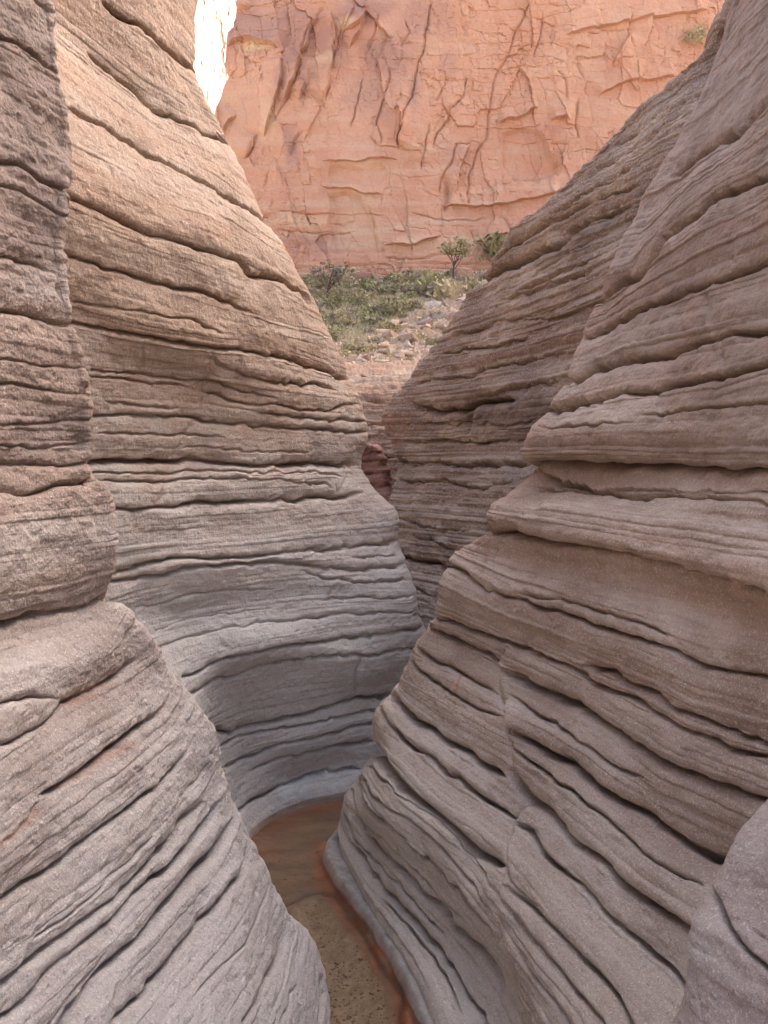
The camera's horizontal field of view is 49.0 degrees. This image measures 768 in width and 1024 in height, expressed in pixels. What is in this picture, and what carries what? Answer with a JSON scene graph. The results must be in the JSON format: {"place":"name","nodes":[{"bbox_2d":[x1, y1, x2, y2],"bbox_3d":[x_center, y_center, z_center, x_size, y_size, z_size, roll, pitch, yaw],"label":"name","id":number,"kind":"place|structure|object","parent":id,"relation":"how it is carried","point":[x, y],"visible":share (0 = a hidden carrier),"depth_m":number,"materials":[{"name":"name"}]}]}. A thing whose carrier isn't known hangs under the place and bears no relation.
{"place":"outdoors","nodes":[
{"label":"outdoors","id":0,"kind":"place"},
{"bbox_2d":[193,0,236,114],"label":"sky","id":1,"kind":"structure","parent":0,"point":[214,21],"depth_m":138.36,"materials":[{"name":"white"}]},
{"bbox_2d":[266,813,405,1023],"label":"gravel","id":2,"kind":"structure","parent":0,"point":[350,1016],"depth_m":4.22,"materials":[{"name":"gravel"}]},
{"bbox_2d":[251,798,432,1023],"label":"streambed","id":3,"kind":"structure","parent":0,"point":[332,887],"depth_m":4.83,"materials":[{"name":"sand"}]},
{"bbox_2d":[672,799,767,1023],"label":"boulder","id":4,"kind":"object","parent":3,"relation":"on","point":[727,966],"visible":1,"depth_m":1.73,"materials":[{"name":"stone"}]},
{"bbox_2d":[306,270,487,361],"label":"hillside","id":5,"kind":"structure","parent":0,"point":[419,277],"depth_m":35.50,"materials":[{"name":"plant"}]},
{"bbox_2d":[300,276,314,286],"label":"shrub","id":6,"kind":"object","parent":5,"relation":"on","point":[305,281],"visible":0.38,"depth_m":36.84,"materials":[{"name":"green plant"}]},
{"bbox_2d":[307,287,316,293],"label":"shrub","id":7,"kind":"object","parent":5,"relation":"on","point":[313,290],"visible":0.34,"depth_m":32.01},
{"bbox_2d":[306,278,331,287],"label":"shrub","id":8,"kind":"object","parent":5,"relation":"on","point":[316,282],"visible":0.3,"depth_m":36.06,"materials":[{"name":"green plant"}]},
{"bbox_2d":[314,282,334,291],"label":"shrub","id":9,"kind":"object","parent":5,"relation":"on","point":[321,284],"visible":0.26,"depth_m":35.08,"materials":[{"name":"green plant"}]},
{"bbox_2d":[316,298,333,309],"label":"shrub","id":10,"kind":"object","parent":5,"relation":"on","point":[320,303],"visible":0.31,"depth_m":27.76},
{"bbox_2d":[321,286,335,293],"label":"shrub","id":11,"kind":"object","parent":5,"relation":"on","point":[333,288],"visible":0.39,"depth_m":32.51,"materials":[{"name":"green plant"}]},
{"bbox_2d":[317,296,341,310],"bbox_3d":[-1.792,-6.906,28.107,0.992,0.552,1.240,-2,3,-31],"label":"shrub","id":12,"kind":"object","parent":5,"relation":"on","point":[331,303],"visible":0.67,"depth_m":27.87,"materials":[{"name":"green plant"}]},
{"bbox_2d":[306,260,353,297],"bbox_3d":[-1.901,-8.067,29.880,1.477,1.603,1.673,-1,3,-23],"label":"tree","id":13,"kind":"object","parent":5,"relation":"on","point":[337,273],"visible":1,"depth_m":29.58,"materials":[{"name":"green plant"}]},
{"bbox_2d":[325,312,341,319],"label":"shrub","id":14,"kind":"object","parent":5,"relation":"on","point":[331,315],"visible":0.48,"depth_m":23.63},
{"bbox_2d":[320,289,347,297],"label":"shrub","id":15,"kind":"object","parent":5,"relation":"on","point":[332,293],"visible":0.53,"depth_m":30.08,"materials":[{"name":"plant"}]},
{"bbox_2d":[326,325,343,335],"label":"shrub","id":16,"kind":"object","parent":5,"relation":"on","point":[337,329],"visible":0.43,"depth_m":21.16,"materials":[{"name":"green plant"}]},
{"bbox_2d":[328,294,344,304],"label":"shrub","id":17,"kind":"object","parent":5,"relation":"on","point":[338,298],"visible":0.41,"depth_m":28.96,"materials":[{"name":"green plant"}]},
{"bbox_2d":[329,310,344,317],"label":"shrub","id":18,"kind":"object","parent":5,"relation":"on","point":[332,312],"visible":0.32,"depth_m":23.81,"materials":[{"name":"green plant"}]},
{"bbox_2d":[329,324,347,329],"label":"shrub","id":19,"kind":"object","parent":5,"relation":"on","point":[338,327],"visible":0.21,"depth_m":21.51,"materials":[{"name":"green plant"}]},
{"bbox_2d":[335,288,350,296],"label":"shrub","id":20,"kind":"object","parent":5,"relation":"on","point":[340,290],"visible":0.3,"depth_m":31.10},
{"bbox_2d":[338,349,350,355],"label":"shrub","id":21,"kind":"object","parent":5,"relation":"on","point":[345,352],"visible":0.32,"depth_m":17.55,"materials":[{"name":"plant"}]},
{"bbox_2d":[337,273,355,288],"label":"shrub","id":22,"kind":"object","parent":5,"relation":"on","point":[342,284],"visible":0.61,"depth_m":35.61,"materials":[{"name":"plant"}]},
{"bbox_2d":[334,314,359,324],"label":"shrub","id":23,"kind":"object","parent":5,"relation":"on","point":[345,315],"visible":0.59,"depth_m":23.30,"materials":[{"name":"plant"}]},
{"bbox_2d":[339,307,361,312],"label":"shrub","id":24,"kind":"object","parent":5,"relation":"on","point":[346,309],"visible":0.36,"depth_m":26.16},
{"bbox_2d":[344,321,358,326],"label":"shrub","id":25,"kind":"object","parent":5,"relation":"on","point":[352,324],"visible":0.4,"depth_m":23.10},
{"bbox_2d":[342,266,362,274],"bbox_3d":[-1.417,-10.657,38.065,1.310,0.861,1.208,-1,3,-11],"label":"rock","id":26,"kind":"object","parent":5,"relation":"on","point":[356,270],"visible":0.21,"depth_m":37.75,"materials":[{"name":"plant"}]},
{"bbox_2d":[339,294,367,305],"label":"shrub","id":27,"kind":"object","parent":5,"relation":"on","point":[349,299],"visible":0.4,"depth_m":28.73,"materials":[{"name":"green plant"}]},
{"bbox_2d":[341,342,368,352],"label":"shrub","id":28,"kind":"object","parent":5,"relation":"on","point":[352,347],"visible":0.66,"depth_m":17.87,"materials":[{"name":"green plant"}]},
{"bbox_2d":[350,286,364,293],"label":"shrub","id":29,"kind":"object","parent":5,"relation":"on","point":[355,289],"visible":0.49,"depth_m":32.47,"materials":[{"name":"plant"}]},
{"bbox_2d":[345,335,370,343],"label":"shrub","id":30,"kind":"object","parent":5,"relation":"on","point":[365,340],"visible":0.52,"depth_m":18.88,"materials":[{"name":"green plant"}]},
{"bbox_2d":[347,301,370,307],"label":"shrub","id":31,"kind":"object","parent":5,"relation":"on","point":[360,303],"visible":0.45,"depth_m":27.78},
{"bbox_2d":[353,292,367,302],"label":"shrub","id":32,"kind":"object","parent":5,"relation":"on","point":[359,299],"visible":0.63,"depth_m":28.03,"materials":[{"name":"green plant"}]},
{"bbox_2d":[353,309,368,316],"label":"shrub","id":33,"kind":"object","parent":5,"relation":"on","point":[367,312],"visible":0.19,"depth_m":25.44,"materials":[{"name":"green plant"}]},
{"bbox_2d":[356,357,366,361],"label":"rock","id":34,"kind":"object","parent":5,"relation":"on","point":[360,359],"visible":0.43,"depth_m":17.10,"materials":[{"name":"stone"}]},
{"bbox_2d":[352,304,373,316],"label":"shrub","id":35,"kind":"object","parent":5,"relation":"on","point":[364,308],"visible":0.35,"depth_m":25.73,"materials":[{"name":"green plant"}]},
{"bbox_2d":[350,277,375,288],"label":"shrub","id":36,"kind":"object","parent":5,"relation":"on","point":[356,282],"visible":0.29,"depth_m":33.18,"materials":[{"name":"plant"}]},
{"bbox_2d":[346,271,381,287],"bbox_3d":[-0.793,-10.012,36.412,1.172,0.618,1.603,0,11,40],"label":"rock","id":37,"kind":"object","parent":5,"relation":"on","point":[358,275],"visible":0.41,"depth_m":35.73,"materials":[{"name":"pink stone"}]},
{"bbox_2d":[361,355,369,360],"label":"rock","id":38,"kind":"object","parent":5,"relation":"on","point":[366,357],"visible":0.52,"depth_m":17.22,"materials":[{"name":"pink stone"}]},
{"bbox_2d":[359,315,372,325],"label":"shrub","id":39,"kind":"object","parent":5,"relation":"on","point":[370,318],"visible":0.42,"depth_m":23.53,"materials":[{"name":"green plant"}]},
{"bbox_2d":[355,288,377,299],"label":"shrub","id":40,"kind":"object","parent":5,"relation":"on","point":[366,294],"visible":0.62,"depth_m":28.96,"materials":[{"name":"green plant"}]},
{"bbox_2d":[350,276,382,286],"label":"shrub","id":41,"kind":"object","parent":5,"relation":"on","point":[362,280],"visible":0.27,"depth_m":33.33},
{"bbox_2d":[359,329,373,332],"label":"shrub","id":42,"kind":"object","parent":5,"relation":"on","point":[368,331],"visible":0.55,"depth_m":21.55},
{"bbox_2d":[356,343,377,351],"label":"shrub","id":43,"kind":"object","parent":5,"relation":"on","point":[368,347],"visible":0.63,"depth_m":17.98,"materials":[{"name":"green plant"}]},
{"bbox_2d":[359,278,374,290],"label":"shrub","id":44,"kind":"object","parent":5,"relation":"on","point":[364,285],"visible":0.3,"depth_m":32.57,"materials":[{"name":"green plant"}]},
{"bbox_2d":[363,287,382,294],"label":"shrub","id":45,"kind":"object","parent":5,"relation":"on","point":[370,290],"visible":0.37,"depth_m":31.96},
{"bbox_2d":[369,308,381,313],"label":"shrub","id":46,"kind":"object","parent":5,"relation":"on","point":[374,310],"visible":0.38,"depth_m":26.01,"materials":[{"name":"green plant"}]},
{"bbox_2d":[365,280,386,292],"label":"shrub","id":47,"kind":"object","parent":5,"relation":"on","point":[373,283],"visible":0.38,"depth_m":32.01,"materials":[{"name":"plant"}]},
{"bbox_2d":[369,304,382,312],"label":"shrub","id":48,"kind":"object","parent":5,"relation":"on","point":[376,307],"visible":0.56,"depth_m":26.27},
{"bbox_2d":[363,315,389,327],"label":"shrub","id":49,"kind":"object","parent":5,"relation":"on","point":[374,320],"visible":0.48,"depth_m":23.09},
{"bbox_2d":[368,336,390,344],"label":"shrub","id":50,"kind":"object","parent":5,"relation":"on","point":[378,340],"visible":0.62,"depth_m":19.03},
{"bbox_2d":[373,359,387,362],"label":"rock","id":51,"kind":"object","parent":5,"relation":"on","point":[378,360],"visible":0.12,"depth_m":16.61,"materials":[{"name":"beige stone"}]},
{"bbox_2d":[375,341,389,348],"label":"rock","id":52,"kind":"object","parent":5,"relation":"on","point":[384,344],"visible":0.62,"depth_m":18.44,"materials":[{"name":"beige stone"}]},
{"bbox_2d":[376,310,390,318],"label":"shrub","id":53,"kind":"object","parent":5,"relation":"on","point":[382,313],"visible":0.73,"depth_m":25.33,"materials":[{"name":"green plant"}]},
{"bbox_2d":[378,349,390,354],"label":"rock","id":54,"kind":"object","parent":5,"relation":"on","point":[384,351],"visible":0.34,"depth_m":17.85,"materials":[{"name":"beige stone"}]},
{"bbox_2d":[375,329,393,333],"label":"rock","id":55,"kind":"object","parent":5,"relation":"on","point":[381,331],"visible":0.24,"depth_m":21.21,"materials":[{"name":"beige stone"}]},
{"bbox_2d":[377,280,394,296],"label":"shrub","id":56,"kind":"object","parent":5,"relation":"on","point":[383,290],"visible":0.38,"depth_m":31.83,"materials":[{"name":"green plant"}]},
{"bbox_2d":[375,319,397,329],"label":"shrub","id":57,"kind":"object","parent":5,"relation":"on","point":[385,322],"visible":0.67,"depth_m":21.77,"materials":[{"name":"plant"}]},
{"bbox_2d":[372,297,400,307],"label":"shrub","id":58,"kind":"object","parent":5,"relation":"on","point":[381,303],"visible":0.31,"depth_m":26.76,"materials":[{"name":"green plant"}]},
{"bbox_2d":[376,283,403,295],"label":"shrub","id":59,"kind":"object","parent":5,"relation":"on","point":[393,291],"visible":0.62,"depth_m":29.73,"materials":[{"name":"green plant"}]},
{"bbox_2d":[381,329,398,338],"bbox_3d":[0.179,-4.097,19.798,0.342,0.190,0.450,-15,-28,41],"label":"rock","id":60,"kind":"object","parent":5,"relation":"on","point":[390,333],"visible":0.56,"depth_m":19.63,"materials":[{"name":"beige stone"}]},
{"bbox_2d":[380,323,402,332],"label":"shrub","id":61,"kind":"object","parent":5,"relation":"on","point":[397,327],"visible":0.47,"depth_m":21.78,"materials":[{"name":"green plant"}]},
{"bbox_2d":[383,271,401,283],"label":"shrub","id":62,"kind":"object","parent":5,"relation":"on","point":[390,274],"visible":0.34,"depth_m":34.79,"materials":[{"name":"green plant"}]},
{"bbox_2d":[390,314,399,324],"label":"rock","id":63,"kind":"object","parent":5,"relation":"on","point":[395,320],"visible":0.32,"depth_m":24.15,"materials":[{"name":"beige stone"}]},
{"bbox_2d":[383,300,412,319],"bbox_3d":[0.346,-6.074,25.477,0.894,0.707,0.932,-1,3,-23],"label":"shrub","id":64,"kind":"object","parent":5,"relation":"on","point":[395,309],"visible":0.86,"depth_m":25.35,"materials":[{"name":"green plant"}]},
{"bbox_2d":[391,293,405,301],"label":"shrub","id":65,"kind":"object","parent":5,"relation":"on","point":[399,296],"visible":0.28,"depth_m":27.23,"materials":[{"name":"green plant"}]},
{"bbox_2d":[394,352,404,357],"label":"rock","id":66,"kind":"object","parent":5,"relation":"on","point":[400,355],"visible":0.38,"depth_m":17.31,"materials":[{"name":"beige stone"}]},
{"bbox_2d":[388,271,411,284],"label":"shrub","id":67,"kind":"object","parent":5,"relation":"on","point":[402,276],"visible":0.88,"depth_m":34.01,"materials":[{"name":"plant"}]},
{"bbox_2d":[316,280,486,363],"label":"scree","id":68,"kind":"structure","parent":5,"relation":"on","point":[351,358],"depth_m":21.48,"materials":[{"name":"beige stone"}]},
{"bbox_2d":[397,329,409,341],"bbox_3d":[0.505,-4.010,19.477,0.372,0.420,0.560,1,3,19],"label":"rock","id":69,"kind":"object","parent":5,"relation":"on","point":[400,337],"visible":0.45,"depth_m":19.36,"materials":[{"name":"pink stone"}]},
{"bbox_2d":[401,320,409,328],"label":"rock","id":70,"kind":"object","parent":5,"relation":"on","point":[406,324],"visible":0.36,"depth_m":23.36,"materials":[{"name":"beige stone"}]},
{"bbox_2d":[397,283,415,294],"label":"shrub","id":71,"kind":"object","parent":5,"relation":"on","point":[405,288],"visible":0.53,"depth_m":29.17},
{"bbox_2d":[402,339,410,347],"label":"rock","id":72,"kind":"object","parent":5,"relation":"on","point":[405,343],"visible":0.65,"depth_m":18.63,"materials":[{"name":"stone"}]},
{"bbox_2d":[399,290,415,298],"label":"shrub","id":73,"kind":"object","parent":5,"relation":"on","point":[410,294],"visible":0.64,"depth_m":28.23,"materials":[{"name":"green plant"}]},
{"bbox_2d":[400,333,418,342],"bbox_3d":[0.562,-3.898,19.396,0.478,0.202,0.363,-28,-27,16],"label":"rock","id":74,"kind":"object","parent":5,"relation":"on","point":[411,337],"visible":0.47,"depth_m":19.24,"materials":[{"name":"beige stone"}]},
{"bbox_2d":[398,298,422,310],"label":"shrub","id":75,"kind":"object","parent":5,"relation":"on","point":[404,301],"visible":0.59,"depth_m":26.19,"materials":[{"name":"plant"}]},
{"bbox_2d":[405,349,416,357],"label":"rock","id":76,"kind":"object","parent":5,"relation":"on","point":[411,354],"visible":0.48,"depth_m":17.41,"materials":[{"name":"beige stone"}]},
{"bbox_2d":[402,268,421,274],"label":"shrub","id":77,"kind":"object","parent":5,"relation":"on","point":[409,271],"visible":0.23,"depth_m":35.92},
{"bbox_2d":[405,273,419,282],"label":"shrub","id":78,"kind":"object","parent":5,"relation":"on","point":[412,279],"visible":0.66,"depth_m":34.06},
{"bbox_2d":[404,299,423,311],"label":"shrub","id":79,"kind":"object","parent":5,"relation":"on","point":[417,305],"visible":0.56,"depth_m":26.13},
{"bbox_2d":[415,332,427,339],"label":"shrub","id":80,"kind":"object","parent":5,"relation":"on","point":[424,337],"visible":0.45,"depth_m":19.66,"materials":[{"name":"plant"}]},
{"bbox_2d":[413,267,431,277],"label":"shrub","id":81,"kind":"object","parent":5,"relation":"on","point":[419,272],"visible":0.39,"depth_m":35.33,"materials":[{"name":"plant"}]},
{"bbox_2d":[416,318,430,324],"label":"rock","id":82,"kind":"object","parent":5,"relation":"on","point":[426,320],"visible":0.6,"depth_m":23.86,"materials":[{"name":"stone"}]},
{"bbox_2d":[412,284,442,298],"bbox_3d":[1.451,-7.501,28.823,0.754,0.661,1.269,-1,3,-26],"label":"shrub","id":83,"kind":"object","parent":5,"relation":"on","point":[420,288],"visible":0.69,"depth_m":28.72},
{"bbox_2d":[404,267,452,294],"bbox_3d":[1.593,-8.031,29.669,1.555,1.081,1.660,-1,3,-26],"label":"shrub","id":84,"kind":"object","parent":5,"relation":"on","point":[427,279],"visible":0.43,"depth_m":29.49,"materials":[{"name":"green plant"}]},
{"bbox_2d":[420,327,441,338],"bbox_3d":[1.259,-4.174,19.961,0.831,0.589,0.564,28,34,9],"label":"rock","id":85,"kind":"object","parent":5,"relation":"on","point":[427,331],"visible":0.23,"depth_m":19.94,"materials":[{"name":"beige stone"}]},
{"bbox_2d":[424,335,437,344],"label":"shrub","id":86,"kind":"object","parent":5,"relation":"on","point":[429,340],"visible":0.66,"depth_m":18.93,"materials":[{"name":"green plant"}]},
{"bbox_2d":[424,298,441,306],"bbox_3d":[1.524,-6.656,27.266,0.541,0.313,0.486,14,-20,-36],"label":"rock","id":87,"kind":"object","parent":5,"relation":"on","point":[434,303],"visible":0.51,"depth_m":27.10,"materials":[{"name":"stone"}]},
{"bbox_2d":[428,310,442,316],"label":"shrub","id":88,"kind":"object","parent":5,"relation":"on","point":[431,315],"visible":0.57,"depth_m":24.79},
{"bbox_2d":[432,314,441,318],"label":"rock","id":89,"kind":"object","parent":5,"relation":"on","point":[436,316],"visible":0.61,"depth_m":24.45,"materials":[{"name":"stone"}]},
{"bbox_2d":[435,323,446,329],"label":"rock","id":90,"kind":"object","parent":5,"relation":"on","point":[441,326],"visible":0.48,"depth_m":21.34,"materials":[{"name":"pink stone"}]},
{"bbox_2d":[441,311,448,316],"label":"rock","id":91,"kind":"object","parent":5,"relation":"on","point":[444,314],"visible":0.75,"depth_m":24.43,"materials":[{"name":"stone"}]},
{"bbox_2d":[436,268,454,275],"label":"shrub","id":92,"kind":"object","parent":5,"relation":"on","point":[444,272],"visible":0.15,"depth_m":35.29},
{"bbox_2d":[426,276,467,299],"bbox_3d":[2.242,-7.548,28.502,1.588,0.967,1.462,-2,4,-43],"label":"shrub","id":93,"kind":"object","parent":5,"relation":"on","point":[449,290],"visible":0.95,"depth_m":28.25,"materials":[{"name":"plant"}]},
{"bbox_2d":[441,268,456,279],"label":"shrub","id":94,"kind":"object","parent":5,"relation":"on","point":[447,273],"visible":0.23,"depth_m":34.50,"materials":[{"name":"green plant"}]},
{"bbox_2d":[437,236,470,281],"bbox_3d":[2.769,-9.807,33.293,1.359,1.983,1.224,0,3,0],"label":"tree","id":95,"kind":"object","parent":5,"relation":"on","point":[456,251],"visible":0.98,"depth_m":33.07,"materials":[{"name":"green plant"}]},
{"bbox_2d":[446,274,475,283],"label":"shrub","id":96,"kind":"object","parent":5,"relation":"on","point":[463,278],"visible":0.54,"depth_m":32.30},
{"bbox_2d":[454,267,473,280],"bbox_3d":[3.294,-9.584,34.253,1.054,0.575,0.633,-3,-16,-30],"label":"rock","id":97,"kind":"object","parent":5,"relation":"on","point":[463,271],"visible":0.49,"depth_m":34.00,"materials":[{"name":"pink stone"}]},
{"bbox_2d":[462,274,485,291],"bbox_3d":[3.107,-7.949,29.439,0.971,0.781,1.095,-1,3,-15],"label":"shrub","id":98,"kind":"object","parent":5,"relation":"on","point":[472,285],"visible":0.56,"depth_m":29.22,"materials":[{"name":"green plant"}]},
{"bbox_2d":[470,271,484,280],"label":"rock","id":99,"kind":"object","parent":5,"relation":"on","point":[475,275],"visible":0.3,"depth_m":32.82,"materials":[{"name":"pink stone"}]},
{"bbox_2d":[468,219,513,261],"bbox_3d":[5.183,-12.288,38.438,2.411,1.647,2.730,-2,3,-32],"label":"shrub","id":100,"kind":"object","parent":5,"relation":"on","point":[494,243],"visible":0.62,"depth_m":38.58,"materials":[{"name":"green plant"}]},
{"bbox_2d":[215,0,724,278],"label":"cliff","id":101,"kind":"structure","parent":0,"point":[383,138],"depth_m":39.61,"materials":[{"name":"stone"}]},
{"bbox_2d":[682,23,708,45],"bbox_3d":[14.715,-22.470,39.554,1.420,0.738,1.224,0,3,10],"label":"shrub","id":102,"kind":"object","parent":101,"relation":"on","point":[698,34],"visible":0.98,"depth_m":39.50,"materials":[{"name":"green plant"}]},
{"label":"ground","id":103,"kind":"structure","parent":0,"visible":0},
{"bbox_2d":[0,0,331,1023],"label":"rock wall","id":104,"kind":"structure","parent":103,"relation":"on","point":[136,886],"depth_m":2.90,"materials":[{"name":"stone"}]},
{"bbox_2d":[52,0,425,837],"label":"rock wall","id":105,"kind":"structure","parent":103,"relation":"on","point":[262,586],"depth_m":5.56,"materials":[{"name":"stone"}]},
{"bbox_2d":[361,443,392,501],"bbox_3d":[-1.414,0.480,11.819,4.378,3.666,3.036,0,3,0],"label":"rock ledge","id":106,"kind":"object","parent":103,"relation":"on","point":[375,468],"visible":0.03,"depth_m":10.99,"materials":[{"name":"stone"}]},
{"bbox_2d":[344,360,418,486],"bbox_3d":[0.340,-0.323,14.901,10.799,4.989,4.800,0,3,7],"label":"rock ledge","id":107,"kind":"object","parent":103,"relation":"on","point":[375,392],"visible":0.11,"depth_m":13.71,"materials":[{"name":"stone"}]},
{"bbox_2d":[337,0,767,1023],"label":"rock wall","id":108,"kind":"structure","parent":103,"relation":"on","point":[555,798],"depth_m":3.62,"materials":[{"name":"stone"}]},
{"bbox_2d":[381,0,732,629],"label":"rock wall","id":109,"kind":"structure","parent":103,"relation":"on","point":[467,407],"depth_m":8.27,"materials":[{"name":"stone"}]}
]}

